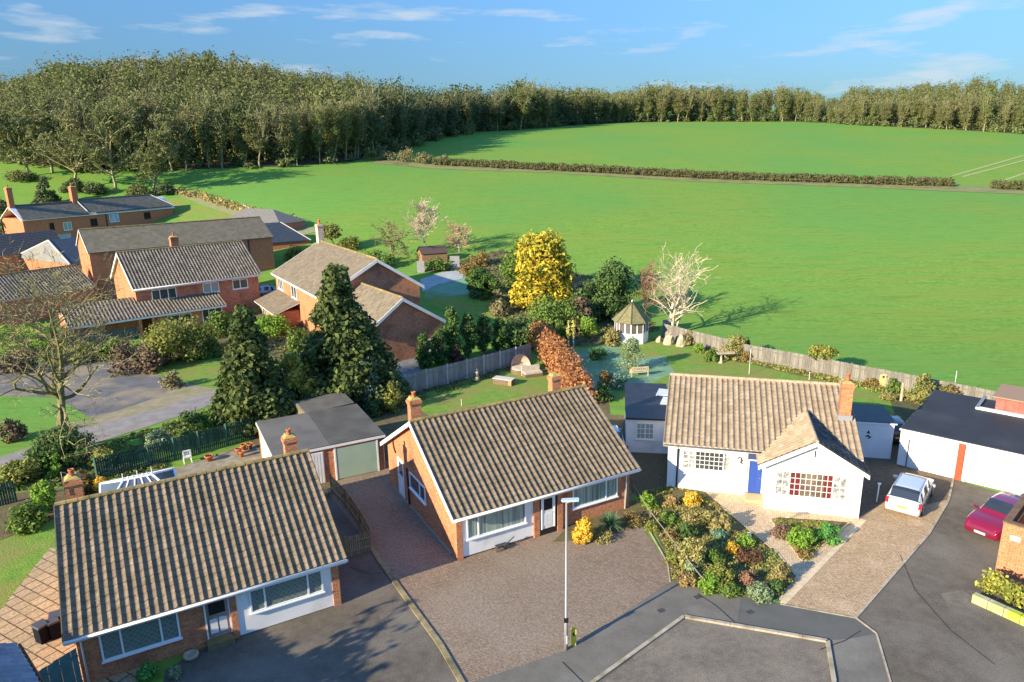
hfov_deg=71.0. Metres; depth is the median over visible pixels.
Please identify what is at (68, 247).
slate outbuilding
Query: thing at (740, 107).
woodland tree
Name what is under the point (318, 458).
garage door
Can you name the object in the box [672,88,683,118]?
woodland tree
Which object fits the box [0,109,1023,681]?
ground
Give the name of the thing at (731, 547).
shrub
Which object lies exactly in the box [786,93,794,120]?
woodland tree
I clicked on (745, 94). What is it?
woodland tree
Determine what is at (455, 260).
timber screen
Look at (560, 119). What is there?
woodland tree
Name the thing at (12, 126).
woodland tree
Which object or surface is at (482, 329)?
columnar conifer
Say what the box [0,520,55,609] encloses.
lawn
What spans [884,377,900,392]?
shrub
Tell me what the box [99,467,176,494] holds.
conservatory
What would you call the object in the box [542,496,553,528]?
door
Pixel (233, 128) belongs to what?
woodland tree
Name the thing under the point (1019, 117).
woodland tree
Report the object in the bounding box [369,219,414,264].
apple tree
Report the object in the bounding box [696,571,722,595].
shrub
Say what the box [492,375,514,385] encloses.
garden table
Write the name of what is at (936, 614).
tar seam
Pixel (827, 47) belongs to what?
sky
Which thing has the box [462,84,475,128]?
woodland tree
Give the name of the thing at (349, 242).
shrub
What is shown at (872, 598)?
kerb
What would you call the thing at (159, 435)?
shrub
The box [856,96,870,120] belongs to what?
woodland tree
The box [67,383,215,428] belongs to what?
pavement
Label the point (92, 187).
scrub bush
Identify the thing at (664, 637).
tarmac repair
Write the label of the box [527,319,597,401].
copper beech hedge
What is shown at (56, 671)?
side fence
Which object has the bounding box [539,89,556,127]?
woodland tree
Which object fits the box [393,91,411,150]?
woodland tree
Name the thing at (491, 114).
woodland tree
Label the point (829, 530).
shrub
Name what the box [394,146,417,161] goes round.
field bush
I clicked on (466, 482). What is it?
bungalow
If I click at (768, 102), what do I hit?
woodland tree
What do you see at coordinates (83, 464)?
ground cover
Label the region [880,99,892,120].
woodland tree
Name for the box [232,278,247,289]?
window
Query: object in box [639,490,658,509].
shrub
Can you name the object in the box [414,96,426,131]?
woodland tree
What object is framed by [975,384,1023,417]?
house
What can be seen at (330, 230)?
apple tree
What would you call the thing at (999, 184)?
field hedge
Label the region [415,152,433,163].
field bush
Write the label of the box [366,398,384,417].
shrub
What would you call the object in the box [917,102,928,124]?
woodland tree
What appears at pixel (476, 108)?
woodland tree
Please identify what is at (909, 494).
estate car
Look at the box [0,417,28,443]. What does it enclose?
shrub
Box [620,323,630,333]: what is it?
window
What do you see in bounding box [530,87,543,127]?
woodland tree
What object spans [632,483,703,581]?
garden rail
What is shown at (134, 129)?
woodland tree
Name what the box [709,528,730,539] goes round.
shrub
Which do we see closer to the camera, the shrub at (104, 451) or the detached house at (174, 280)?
the shrub at (104, 451)
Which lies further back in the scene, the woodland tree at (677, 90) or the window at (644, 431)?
the woodland tree at (677, 90)
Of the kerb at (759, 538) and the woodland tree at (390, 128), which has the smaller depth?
the kerb at (759, 538)
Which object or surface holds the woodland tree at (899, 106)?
on the woodland floor at (927, 126)
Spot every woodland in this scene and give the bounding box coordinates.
[0,45,1023,152]
[348,73,519,136]
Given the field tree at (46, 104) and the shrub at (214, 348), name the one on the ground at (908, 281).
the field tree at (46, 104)
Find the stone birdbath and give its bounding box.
[716,351,734,363]
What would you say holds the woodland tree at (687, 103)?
on the ground at (908, 281)
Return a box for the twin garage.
[256,404,384,483]
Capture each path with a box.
[392,358,420,381]
[420,270,463,291]
[704,491,861,600]
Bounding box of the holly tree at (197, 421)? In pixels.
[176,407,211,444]
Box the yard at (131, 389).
[0,357,168,418]
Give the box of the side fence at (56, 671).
[38,648,82,681]
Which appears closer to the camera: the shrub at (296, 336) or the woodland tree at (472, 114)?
the shrub at (296, 336)
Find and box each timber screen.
[417,261,424,272]
[450,256,459,268]
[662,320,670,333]
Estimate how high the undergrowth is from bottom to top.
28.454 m
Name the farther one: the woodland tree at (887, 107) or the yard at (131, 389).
the woodland tree at (887, 107)
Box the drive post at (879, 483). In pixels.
[876,482,880,501]
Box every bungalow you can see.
[0,264,95,328]
[0,642,44,681]
[53,428,347,681]
[380,372,640,560]
[663,363,870,517]
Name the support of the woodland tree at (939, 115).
on the woodland floor at (927, 126)
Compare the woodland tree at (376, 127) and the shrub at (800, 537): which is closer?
the shrub at (800, 537)
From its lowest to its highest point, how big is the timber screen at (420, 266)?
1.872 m
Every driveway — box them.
[164,495,457,681]
[329,460,668,681]
[787,500,946,616]
[858,480,1023,681]
[859,443,955,518]
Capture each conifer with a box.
[0,197,5,233]
[0,199,6,209]
[30,175,61,203]
[206,304,299,439]
[289,262,403,410]
[415,332,436,368]
[430,329,450,364]
[442,306,462,359]
[459,312,477,356]
[474,313,493,351]
[490,317,510,350]
[497,235,522,293]
[508,227,579,309]
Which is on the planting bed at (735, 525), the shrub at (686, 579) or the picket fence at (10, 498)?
the shrub at (686, 579)
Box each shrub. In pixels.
[0,322,30,349]
[0,322,69,353]
[0,349,38,373]
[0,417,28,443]
[0,456,43,487]
[4,499,50,535]
[29,479,57,506]
[61,340,101,364]
[75,469,95,494]
[85,446,125,465]
[93,475,109,491]
[94,336,130,360]
[105,339,171,375]
[135,661,158,681]
[138,313,215,362]
[144,427,174,451]
[157,369,185,389]
[167,663,181,680]
[194,335,223,359]
[202,414,213,432]
[221,342,232,355]
[283,245,304,260]
[286,325,307,350]
[335,235,362,249]
[362,249,383,257]
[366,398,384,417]
[373,253,394,266]
[381,374,411,403]
[381,380,410,413]
[424,256,452,270]
[448,344,464,362]
[459,263,474,274]
[465,265,499,298]
[468,250,489,265]
[489,297,511,316]
[555,320,572,343]
[564,296,593,330]
[571,516,593,544]
[580,315,600,338]
[593,383,614,401]
[597,370,611,384]
[603,327,621,347]
[603,371,627,389]
[617,336,644,371]
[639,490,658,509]
[644,520,660,532]
[657,509,680,526]
[663,494,680,508]
[664,551,681,563]
[665,528,680,541]
[676,503,710,528]
[676,520,698,539]
[676,536,710,569]
[676,571,698,587]
[681,490,702,507]
[683,330,696,345]
[684,559,701,572]
[693,342,704,353]
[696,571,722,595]
[703,346,717,361]
[705,548,725,564]
[705,562,735,587]
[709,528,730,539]
[719,580,743,597]
[720,332,747,360]
[724,541,739,555]
[734,545,764,564]
[735,530,755,549]
[738,350,751,361]
[738,568,758,587]
[746,581,773,604]
[767,578,785,594]
[768,561,794,584]
[770,521,791,540]
[786,523,816,549]
[794,546,814,560]
[808,344,839,360]
[813,522,842,546]
[862,377,880,386]
[878,391,897,402]
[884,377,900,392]
[905,372,936,402]
[938,383,962,394]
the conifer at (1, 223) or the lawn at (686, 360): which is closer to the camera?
the lawn at (686, 360)
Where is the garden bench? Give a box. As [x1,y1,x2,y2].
[630,366,648,376]
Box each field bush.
[379,149,395,159]
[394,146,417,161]
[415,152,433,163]
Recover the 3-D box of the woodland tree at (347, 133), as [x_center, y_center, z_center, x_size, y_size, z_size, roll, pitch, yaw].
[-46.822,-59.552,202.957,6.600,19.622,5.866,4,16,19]
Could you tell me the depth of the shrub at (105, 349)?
71.73 m
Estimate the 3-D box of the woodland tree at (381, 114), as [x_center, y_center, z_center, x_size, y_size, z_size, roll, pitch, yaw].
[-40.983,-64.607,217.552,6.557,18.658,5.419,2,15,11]
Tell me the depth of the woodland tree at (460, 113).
292.06 m
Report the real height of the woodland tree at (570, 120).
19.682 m
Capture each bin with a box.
[30,618,50,644]
[46,616,60,640]
[48,609,60,628]
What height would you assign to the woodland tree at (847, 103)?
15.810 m
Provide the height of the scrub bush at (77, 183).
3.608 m
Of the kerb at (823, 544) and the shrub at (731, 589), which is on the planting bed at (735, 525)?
the shrub at (731, 589)
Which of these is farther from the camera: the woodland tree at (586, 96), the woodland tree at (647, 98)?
the woodland tree at (647, 98)
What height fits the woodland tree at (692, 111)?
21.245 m
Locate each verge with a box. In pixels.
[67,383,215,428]
[370,158,1023,193]
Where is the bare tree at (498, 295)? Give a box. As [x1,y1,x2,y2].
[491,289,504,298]
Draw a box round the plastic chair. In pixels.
[182,449,192,464]
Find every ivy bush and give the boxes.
[19,443,55,467]
[29,423,97,471]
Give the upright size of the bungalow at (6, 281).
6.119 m
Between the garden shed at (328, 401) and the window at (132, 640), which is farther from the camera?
the garden shed at (328, 401)
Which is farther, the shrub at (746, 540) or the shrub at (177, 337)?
the shrub at (177, 337)
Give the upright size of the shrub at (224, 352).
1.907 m
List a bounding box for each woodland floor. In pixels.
[6,103,371,169]
[378,127,519,151]
[521,116,792,128]
[793,107,1023,133]
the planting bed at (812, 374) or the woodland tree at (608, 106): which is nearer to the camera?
the planting bed at (812, 374)
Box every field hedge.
[432,158,956,185]
[989,179,1023,189]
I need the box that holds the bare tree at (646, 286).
[633,262,676,313]
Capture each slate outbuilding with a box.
[20,237,81,270]
[229,208,305,229]
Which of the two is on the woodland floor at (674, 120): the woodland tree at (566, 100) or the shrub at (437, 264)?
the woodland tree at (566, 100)
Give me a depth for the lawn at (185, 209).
152.12 m
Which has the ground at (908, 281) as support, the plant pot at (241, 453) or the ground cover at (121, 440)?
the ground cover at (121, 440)
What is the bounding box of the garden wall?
[971,592,1023,625]
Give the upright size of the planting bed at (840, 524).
0.001 m
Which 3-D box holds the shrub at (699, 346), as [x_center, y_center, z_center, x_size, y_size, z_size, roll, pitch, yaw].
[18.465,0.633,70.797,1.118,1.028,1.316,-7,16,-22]
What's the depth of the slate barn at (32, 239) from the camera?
114.38 m
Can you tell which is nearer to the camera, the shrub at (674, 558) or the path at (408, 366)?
the shrub at (674, 558)
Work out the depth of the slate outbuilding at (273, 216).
131.62 m
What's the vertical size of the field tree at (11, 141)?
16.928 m
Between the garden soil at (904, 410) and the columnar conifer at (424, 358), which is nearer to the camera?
the garden soil at (904, 410)
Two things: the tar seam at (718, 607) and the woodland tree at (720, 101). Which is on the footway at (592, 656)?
the tar seam at (718, 607)
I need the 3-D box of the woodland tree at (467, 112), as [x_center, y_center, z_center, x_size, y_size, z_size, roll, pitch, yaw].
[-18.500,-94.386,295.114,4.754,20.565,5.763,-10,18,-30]
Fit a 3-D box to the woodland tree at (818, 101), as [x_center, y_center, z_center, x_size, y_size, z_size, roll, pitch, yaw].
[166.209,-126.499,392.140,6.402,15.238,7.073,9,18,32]
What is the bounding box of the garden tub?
[323,488,328,496]
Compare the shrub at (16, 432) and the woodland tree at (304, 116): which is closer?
the shrub at (16, 432)
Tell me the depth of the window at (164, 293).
83.27 m
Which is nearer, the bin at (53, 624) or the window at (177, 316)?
the bin at (53, 624)
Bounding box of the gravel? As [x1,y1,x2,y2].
[608,415,667,495]
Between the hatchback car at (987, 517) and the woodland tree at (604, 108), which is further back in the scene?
the woodland tree at (604, 108)
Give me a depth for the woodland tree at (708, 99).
407.79 m
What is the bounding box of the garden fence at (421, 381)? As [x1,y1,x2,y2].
[404,344,530,391]
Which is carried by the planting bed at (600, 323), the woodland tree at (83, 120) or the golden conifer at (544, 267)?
the golden conifer at (544, 267)
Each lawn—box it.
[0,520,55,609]
[157,354,223,385]
[167,197,232,220]
[406,369,561,415]
[423,274,504,318]
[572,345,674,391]
[592,340,894,414]
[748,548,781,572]
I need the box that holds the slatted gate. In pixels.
[343,531,370,556]
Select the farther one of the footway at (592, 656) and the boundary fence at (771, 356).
the boundary fence at (771, 356)
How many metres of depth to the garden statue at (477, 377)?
63.35 m
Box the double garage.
[897,390,1023,494]
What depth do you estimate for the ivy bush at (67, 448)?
47.34 m
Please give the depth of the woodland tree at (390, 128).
228.89 m
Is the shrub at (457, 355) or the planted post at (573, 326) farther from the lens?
the planted post at (573, 326)
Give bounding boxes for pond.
[425,276,475,298]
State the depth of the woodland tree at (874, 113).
359.07 m
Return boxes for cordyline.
[41,453,61,479]
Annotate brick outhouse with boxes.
[995,493,1023,580]
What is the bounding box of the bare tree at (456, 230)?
[443,220,474,253]
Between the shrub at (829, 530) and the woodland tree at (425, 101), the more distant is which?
the woodland tree at (425, 101)
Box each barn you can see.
[0,230,59,273]
[76,216,274,301]
[264,222,310,249]
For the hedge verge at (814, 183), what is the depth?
178.63 m
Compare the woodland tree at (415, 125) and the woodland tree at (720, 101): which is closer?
the woodland tree at (415, 125)
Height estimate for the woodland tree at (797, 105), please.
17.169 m
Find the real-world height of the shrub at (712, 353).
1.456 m
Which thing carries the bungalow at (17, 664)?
on the ground at (908, 281)
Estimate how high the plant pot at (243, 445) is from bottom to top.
0.420 m
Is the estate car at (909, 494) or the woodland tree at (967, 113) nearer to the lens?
the estate car at (909, 494)
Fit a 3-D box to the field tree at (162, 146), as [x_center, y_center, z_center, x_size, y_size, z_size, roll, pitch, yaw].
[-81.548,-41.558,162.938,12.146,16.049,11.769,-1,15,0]
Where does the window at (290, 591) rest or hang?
in the bungalow at (210, 559)
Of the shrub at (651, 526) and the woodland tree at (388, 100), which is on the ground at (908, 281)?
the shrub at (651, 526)
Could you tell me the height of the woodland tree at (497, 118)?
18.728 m
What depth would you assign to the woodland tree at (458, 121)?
285.89 m
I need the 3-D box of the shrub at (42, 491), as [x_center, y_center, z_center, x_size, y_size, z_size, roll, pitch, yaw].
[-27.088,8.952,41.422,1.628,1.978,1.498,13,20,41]
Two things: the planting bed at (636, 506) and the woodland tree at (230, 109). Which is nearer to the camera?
the planting bed at (636, 506)
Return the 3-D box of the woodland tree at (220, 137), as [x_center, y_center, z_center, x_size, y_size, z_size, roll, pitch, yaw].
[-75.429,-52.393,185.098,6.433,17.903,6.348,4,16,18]
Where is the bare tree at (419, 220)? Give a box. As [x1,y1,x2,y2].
[399,197,447,245]
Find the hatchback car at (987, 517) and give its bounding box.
[964,490,1020,540]
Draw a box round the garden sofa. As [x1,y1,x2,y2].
[521,364,542,377]
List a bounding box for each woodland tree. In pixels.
[1,107,16,160]
[9,108,23,140]
[24,112,47,165]
[41,101,64,163]
[57,90,85,153]
[57,103,77,163]
[69,95,108,162]
[88,109,113,168]
[99,90,117,161]
[106,98,129,159]
[117,90,145,150]
[121,94,144,167]
[134,84,165,152]
[148,107,178,171]
[165,99,197,170]
[169,99,188,161]
[183,86,213,159]
[195,101,218,167]
[200,93,232,160]
[205,104,228,167]
[218,89,242,159]
[227,100,258,165]
[241,107,271,166]
[251,100,271,160]
[266,103,295,152]
[270,104,294,165]
[283,109,302,165]
[291,99,312,160]
[299,111,314,158]
[308,102,324,163]
[315,92,352,160]
[317,99,340,154]
[336,96,355,159]
[339,87,373,157]
[347,92,370,155]
[347,103,370,157]
[352,78,389,152]
[364,88,387,148]
[367,99,387,147]
[379,85,395,144]
[380,86,398,145]
[386,85,401,129]
[390,85,412,131]
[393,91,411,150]
[404,93,414,143]
[408,102,421,137]
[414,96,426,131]
[414,99,428,135]
[418,93,428,136]
[422,93,436,126]
[426,96,441,137]
[429,90,447,136]
[431,95,439,131]
[441,93,454,136]
[442,88,460,133]
[445,91,456,131]
[447,84,461,130]
[454,84,463,128]
[459,91,478,123]
[460,92,475,122]
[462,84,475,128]
[462,85,471,129]
[470,89,484,131]
[477,85,486,125]
[480,93,491,129]
[488,92,505,130]
[490,92,499,121]
[492,91,508,129]
[502,86,517,126]
[503,92,513,122]
[511,80,526,125]
[511,80,534,129]
[517,77,540,127]
[518,84,537,127]
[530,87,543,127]
[533,79,548,122]
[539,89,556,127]
[540,87,556,108]
[546,95,557,122]
[555,90,563,122]
[558,87,568,124]
[563,93,573,124]
[565,88,574,124]
[571,92,582,123]
[573,84,584,117]
[574,88,590,123]
[574,94,588,123]
[585,88,597,123]
[589,88,605,123]
[600,97,608,118]
[603,95,614,116]
[604,91,614,117]
[613,98,623,121]
[614,95,622,118]
[621,91,632,121]
[632,85,646,121]
[632,95,640,121]
[639,93,653,121]
[644,82,660,120]
[655,85,671,121]
[661,81,675,118]
[671,88,686,121]
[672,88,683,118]
[682,91,695,118]
[685,85,694,118]
[696,86,707,118]
[696,89,708,120]
[703,88,719,117]
[704,83,724,116]
[721,94,729,119]
[722,89,730,117]
[735,88,749,120]
[736,91,748,115]
[748,94,756,121]
[751,94,759,120]
[757,91,769,119]
[761,91,773,113]
[772,82,792,121]
[774,83,792,117]
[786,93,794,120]
[791,91,804,120]
[803,91,816,109]
[804,100,814,119]
[811,97,821,120]
[814,99,822,119]
[827,110,833,122]
[843,94,853,120]
[848,103,858,122]
[854,93,868,117]
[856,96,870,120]
[868,104,879,119]
[871,100,880,119]
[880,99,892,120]
[882,98,897,121]
[897,100,907,117]
[897,100,911,124]
[910,94,926,121]
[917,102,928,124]
[922,94,935,127]
[932,97,950,121]
[934,101,946,124]
[941,102,955,128]
[945,92,963,124]
[956,92,976,128]
[958,92,981,129]
[976,95,997,129]
[978,89,996,131]
[1001,98,1012,131]
[1001,100,1015,130]
[1007,98,1021,131]
[1015,106,1023,126]
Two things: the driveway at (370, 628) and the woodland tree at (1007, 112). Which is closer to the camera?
the driveway at (370, 628)
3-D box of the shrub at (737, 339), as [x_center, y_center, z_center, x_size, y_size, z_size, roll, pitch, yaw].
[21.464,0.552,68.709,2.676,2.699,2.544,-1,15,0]
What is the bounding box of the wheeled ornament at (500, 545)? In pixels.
[495,536,513,551]
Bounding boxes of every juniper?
[502,314,542,347]
[523,294,582,332]
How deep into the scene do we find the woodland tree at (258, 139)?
187.05 m
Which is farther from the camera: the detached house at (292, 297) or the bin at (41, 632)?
the detached house at (292, 297)
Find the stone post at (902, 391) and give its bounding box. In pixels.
[899,382,904,400]
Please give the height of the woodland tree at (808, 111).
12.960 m
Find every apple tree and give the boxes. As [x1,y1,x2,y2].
[314,221,342,243]
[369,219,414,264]
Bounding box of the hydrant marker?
[571,627,575,645]
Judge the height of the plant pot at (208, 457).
0.420 m
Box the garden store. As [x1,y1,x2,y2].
[852,404,896,458]
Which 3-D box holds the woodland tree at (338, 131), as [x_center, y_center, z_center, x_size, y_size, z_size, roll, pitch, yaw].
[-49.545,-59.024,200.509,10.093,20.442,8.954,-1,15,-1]
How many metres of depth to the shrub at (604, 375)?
60.69 m
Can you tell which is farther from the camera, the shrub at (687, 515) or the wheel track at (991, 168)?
the wheel track at (991, 168)
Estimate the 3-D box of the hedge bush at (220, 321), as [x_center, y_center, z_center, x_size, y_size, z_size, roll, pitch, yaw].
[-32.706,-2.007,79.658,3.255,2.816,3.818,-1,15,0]
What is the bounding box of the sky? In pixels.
[0,0,1023,109]
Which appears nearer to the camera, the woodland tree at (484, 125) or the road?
the road
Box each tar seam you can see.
[697,593,734,621]
[820,630,860,649]
[900,555,993,663]
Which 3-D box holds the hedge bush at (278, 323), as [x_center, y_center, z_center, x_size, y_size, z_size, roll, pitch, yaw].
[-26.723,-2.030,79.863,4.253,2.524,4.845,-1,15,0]
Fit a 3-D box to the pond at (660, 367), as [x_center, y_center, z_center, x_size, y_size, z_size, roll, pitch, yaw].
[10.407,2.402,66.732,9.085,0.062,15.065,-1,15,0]
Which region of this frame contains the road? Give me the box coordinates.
[601,619,831,681]
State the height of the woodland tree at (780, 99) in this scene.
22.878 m
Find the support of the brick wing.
on the ground at (908, 281)
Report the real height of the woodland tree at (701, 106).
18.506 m
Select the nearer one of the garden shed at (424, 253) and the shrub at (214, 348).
the shrub at (214, 348)
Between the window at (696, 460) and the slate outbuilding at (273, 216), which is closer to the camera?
the window at (696, 460)
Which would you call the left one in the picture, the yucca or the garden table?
the garden table
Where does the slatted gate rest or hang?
on the ground at (908, 281)
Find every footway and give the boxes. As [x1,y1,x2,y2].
[474,582,888,681]
[737,597,875,639]
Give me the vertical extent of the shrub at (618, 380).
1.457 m
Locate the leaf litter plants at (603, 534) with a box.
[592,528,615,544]
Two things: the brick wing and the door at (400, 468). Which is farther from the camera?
the brick wing
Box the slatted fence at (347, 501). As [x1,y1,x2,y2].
[329,473,370,542]
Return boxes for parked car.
[259,284,276,296]
[611,424,628,448]
[890,414,904,442]
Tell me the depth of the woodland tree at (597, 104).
378.06 m
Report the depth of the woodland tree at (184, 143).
179.57 m
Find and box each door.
[204,598,230,638]
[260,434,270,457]
[311,451,325,483]
[335,441,377,478]
[398,459,403,495]
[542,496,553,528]
[747,461,762,492]
[857,426,890,458]
[903,434,957,477]
[970,449,1023,494]
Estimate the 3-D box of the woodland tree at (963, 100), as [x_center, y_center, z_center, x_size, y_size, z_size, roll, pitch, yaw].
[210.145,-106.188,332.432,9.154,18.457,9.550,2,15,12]
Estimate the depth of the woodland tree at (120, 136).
177.99 m
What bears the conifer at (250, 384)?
on the garden soil at (255, 440)
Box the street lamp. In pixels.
[561,497,578,650]
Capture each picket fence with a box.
[0,481,17,505]
[92,418,253,477]
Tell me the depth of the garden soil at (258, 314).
77.00 m
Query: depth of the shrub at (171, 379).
62.74 m
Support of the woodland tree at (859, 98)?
on the woodland floor at (927, 126)
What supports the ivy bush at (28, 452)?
on the ground at (908, 281)
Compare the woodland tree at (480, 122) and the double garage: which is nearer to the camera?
the double garage
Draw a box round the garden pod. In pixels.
[511,355,530,374]
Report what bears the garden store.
on the ground at (908, 281)
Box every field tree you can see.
[0,107,50,171]
[12,89,90,172]
[26,81,116,179]
[65,99,141,191]
[125,121,179,191]
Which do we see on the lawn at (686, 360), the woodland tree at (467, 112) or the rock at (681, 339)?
the rock at (681, 339)
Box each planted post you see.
[566,320,571,350]
[571,320,576,351]
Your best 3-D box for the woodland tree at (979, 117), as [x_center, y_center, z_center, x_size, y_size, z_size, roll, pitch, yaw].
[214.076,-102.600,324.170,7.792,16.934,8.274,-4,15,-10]
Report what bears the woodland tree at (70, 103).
on the woodland floor at (306, 160)
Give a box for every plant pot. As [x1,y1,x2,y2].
[204,453,213,461]
[235,447,241,454]
[238,450,243,456]
[240,443,245,449]
[246,442,252,449]
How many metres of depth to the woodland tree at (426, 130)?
257.97 m
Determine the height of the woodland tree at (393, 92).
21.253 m
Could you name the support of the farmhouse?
on the ground at (908, 281)
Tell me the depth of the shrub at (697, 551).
34.98 m
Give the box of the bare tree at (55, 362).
[0,234,148,456]
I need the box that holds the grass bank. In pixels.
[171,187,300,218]
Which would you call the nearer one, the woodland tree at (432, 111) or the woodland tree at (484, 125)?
the woodland tree at (432, 111)
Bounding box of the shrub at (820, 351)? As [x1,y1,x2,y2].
[808,344,839,360]
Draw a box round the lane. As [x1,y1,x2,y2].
[0,369,282,472]
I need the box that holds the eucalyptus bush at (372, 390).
[351,354,384,411]
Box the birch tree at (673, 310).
[632,243,718,326]
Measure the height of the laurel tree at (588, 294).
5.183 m
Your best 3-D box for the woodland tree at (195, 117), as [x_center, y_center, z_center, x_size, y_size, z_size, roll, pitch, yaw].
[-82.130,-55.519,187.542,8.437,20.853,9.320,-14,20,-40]
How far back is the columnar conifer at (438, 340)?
67.95 m
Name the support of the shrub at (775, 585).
on the planting bed at (735, 525)
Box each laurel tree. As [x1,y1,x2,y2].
[570,279,607,320]
[590,256,637,321]
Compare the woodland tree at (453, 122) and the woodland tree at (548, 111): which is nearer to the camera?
the woodland tree at (453, 122)
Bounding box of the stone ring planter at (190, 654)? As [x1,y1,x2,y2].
[183,649,198,660]
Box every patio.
[0,547,139,681]
[175,443,261,475]
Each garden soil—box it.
[0,468,164,540]
[136,310,308,364]
[250,400,389,498]
[368,350,610,433]
[888,399,919,442]
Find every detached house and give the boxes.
[57,232,261,343]
[254,219,424,330]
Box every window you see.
[49,223,54,229]
[63,222,71,230]
[90,218,97,226]
[98,613,182,663]
[109,214,119,222]
[143,212,150,218]
[151,287,176,299]
[167,312,192,324]
[202,282,219,293]
[202,307,221,323]
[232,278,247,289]
[248,570,324,615]
[277,278,283,291]
[291,285,296,299]
[409,471,426,505]
[466,504,527,541]
[572,478,618,510]
[615,322,618,331]
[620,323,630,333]
[632,324,642,333]
[635,423,653,440]
[681,449,730,473]
[773,469,848,502]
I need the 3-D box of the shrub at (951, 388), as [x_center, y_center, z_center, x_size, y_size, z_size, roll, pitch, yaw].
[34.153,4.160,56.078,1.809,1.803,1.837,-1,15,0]
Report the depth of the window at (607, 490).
39.52 m
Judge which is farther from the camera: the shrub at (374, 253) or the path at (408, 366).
the shrub at (374, 253)
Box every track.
[174,186,315,234]
[951,155,1023,175]
[961,160,1023,176]
[1003,173,1023,180]
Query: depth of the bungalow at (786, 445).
42.09 m
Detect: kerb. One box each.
[356,521,464,681]
[590,614,835,681]
[649,531,670,581]
[720,505,795,574]
[770,516,850,562]
[780,519,865,603]
[780,603,891,681]
[854,479,953,617]
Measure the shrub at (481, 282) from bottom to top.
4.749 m
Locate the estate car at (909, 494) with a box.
[885,472,935,516]
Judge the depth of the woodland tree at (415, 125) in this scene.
241.58 m
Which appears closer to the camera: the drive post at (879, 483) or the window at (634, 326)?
the drive post at (879, 483)
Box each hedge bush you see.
[202,311,230,338]
[254,313,290,337]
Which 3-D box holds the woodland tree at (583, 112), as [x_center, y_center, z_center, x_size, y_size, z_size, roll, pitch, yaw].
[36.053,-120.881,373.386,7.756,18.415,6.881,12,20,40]
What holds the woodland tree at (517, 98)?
on the woodland floor at (445, 135)
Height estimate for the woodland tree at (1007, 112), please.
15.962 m
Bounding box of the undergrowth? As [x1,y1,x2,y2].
[0,105,1023,172]
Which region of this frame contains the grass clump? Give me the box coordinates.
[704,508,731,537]
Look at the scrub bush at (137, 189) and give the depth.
162.08 m
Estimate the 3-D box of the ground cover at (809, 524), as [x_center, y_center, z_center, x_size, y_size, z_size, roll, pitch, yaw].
[10.683,10.287,37.574,10.674,0.306,9.522,9,18,33]
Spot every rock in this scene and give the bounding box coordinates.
[656,336,661,342]
[663,333,674,344]
[675,333,685,346]
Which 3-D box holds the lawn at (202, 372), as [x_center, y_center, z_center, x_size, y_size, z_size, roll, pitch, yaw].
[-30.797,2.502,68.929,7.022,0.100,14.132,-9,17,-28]
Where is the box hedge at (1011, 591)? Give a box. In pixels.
[975,568,1023,608]
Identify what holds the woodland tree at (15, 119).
on the woodland floor at (306, 160)
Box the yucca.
[596,509,623,531]
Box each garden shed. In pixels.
[293,392,353,414]
[416,245,447,264]
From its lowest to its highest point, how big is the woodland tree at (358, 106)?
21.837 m
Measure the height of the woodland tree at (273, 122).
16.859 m
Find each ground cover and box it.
[0,450,166,492]
[88,409,217,455]
[108,324,309,377]
[388,366,510,413]
[639,487,791,594]
[641,484,840,595]
[691,345,922,404]
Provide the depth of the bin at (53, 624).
30.54 m
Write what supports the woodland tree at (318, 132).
on the ground at (908, 281)
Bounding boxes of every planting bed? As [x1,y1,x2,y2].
[425,250,659,349]
[553,500,648,541]
[636,483,795,597]
[651,336,921,405]
[772,517,847,559]
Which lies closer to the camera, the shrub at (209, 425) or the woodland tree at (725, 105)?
the shrub at (209, 425)
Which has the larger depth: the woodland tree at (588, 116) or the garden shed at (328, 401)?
the woodland tree at (588, 116)
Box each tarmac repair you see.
[633,632,671,658]
[941,590,971,607]
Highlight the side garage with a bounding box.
[625,382,667,453]
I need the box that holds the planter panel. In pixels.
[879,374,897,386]
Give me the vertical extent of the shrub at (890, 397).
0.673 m
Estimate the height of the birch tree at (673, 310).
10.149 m
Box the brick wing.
[346,282,445,360]
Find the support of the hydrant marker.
on the ground at (908, 281)
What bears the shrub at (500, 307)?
on the planting bed at (600, 323)
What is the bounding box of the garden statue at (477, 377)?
[475,368,479,381]
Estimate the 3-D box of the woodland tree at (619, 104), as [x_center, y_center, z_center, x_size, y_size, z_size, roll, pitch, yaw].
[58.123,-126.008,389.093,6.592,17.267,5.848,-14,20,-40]
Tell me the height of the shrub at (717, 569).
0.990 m
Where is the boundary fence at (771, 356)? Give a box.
[662,323,996,400]
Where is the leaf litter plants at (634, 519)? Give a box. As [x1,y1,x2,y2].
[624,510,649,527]
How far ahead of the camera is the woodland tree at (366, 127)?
211.50 m
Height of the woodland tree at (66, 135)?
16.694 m
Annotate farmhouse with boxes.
[0,184,174,238]
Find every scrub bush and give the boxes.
[1,169,40,180]
[58,177,84,192]
[81,181,106,194]
[124,182,153,195]
[152,182,174,193]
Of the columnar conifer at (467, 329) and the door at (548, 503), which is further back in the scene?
the columnar conifer at (467, 329)
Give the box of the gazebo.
[612,300,651,343]
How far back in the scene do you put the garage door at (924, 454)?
44.29 m

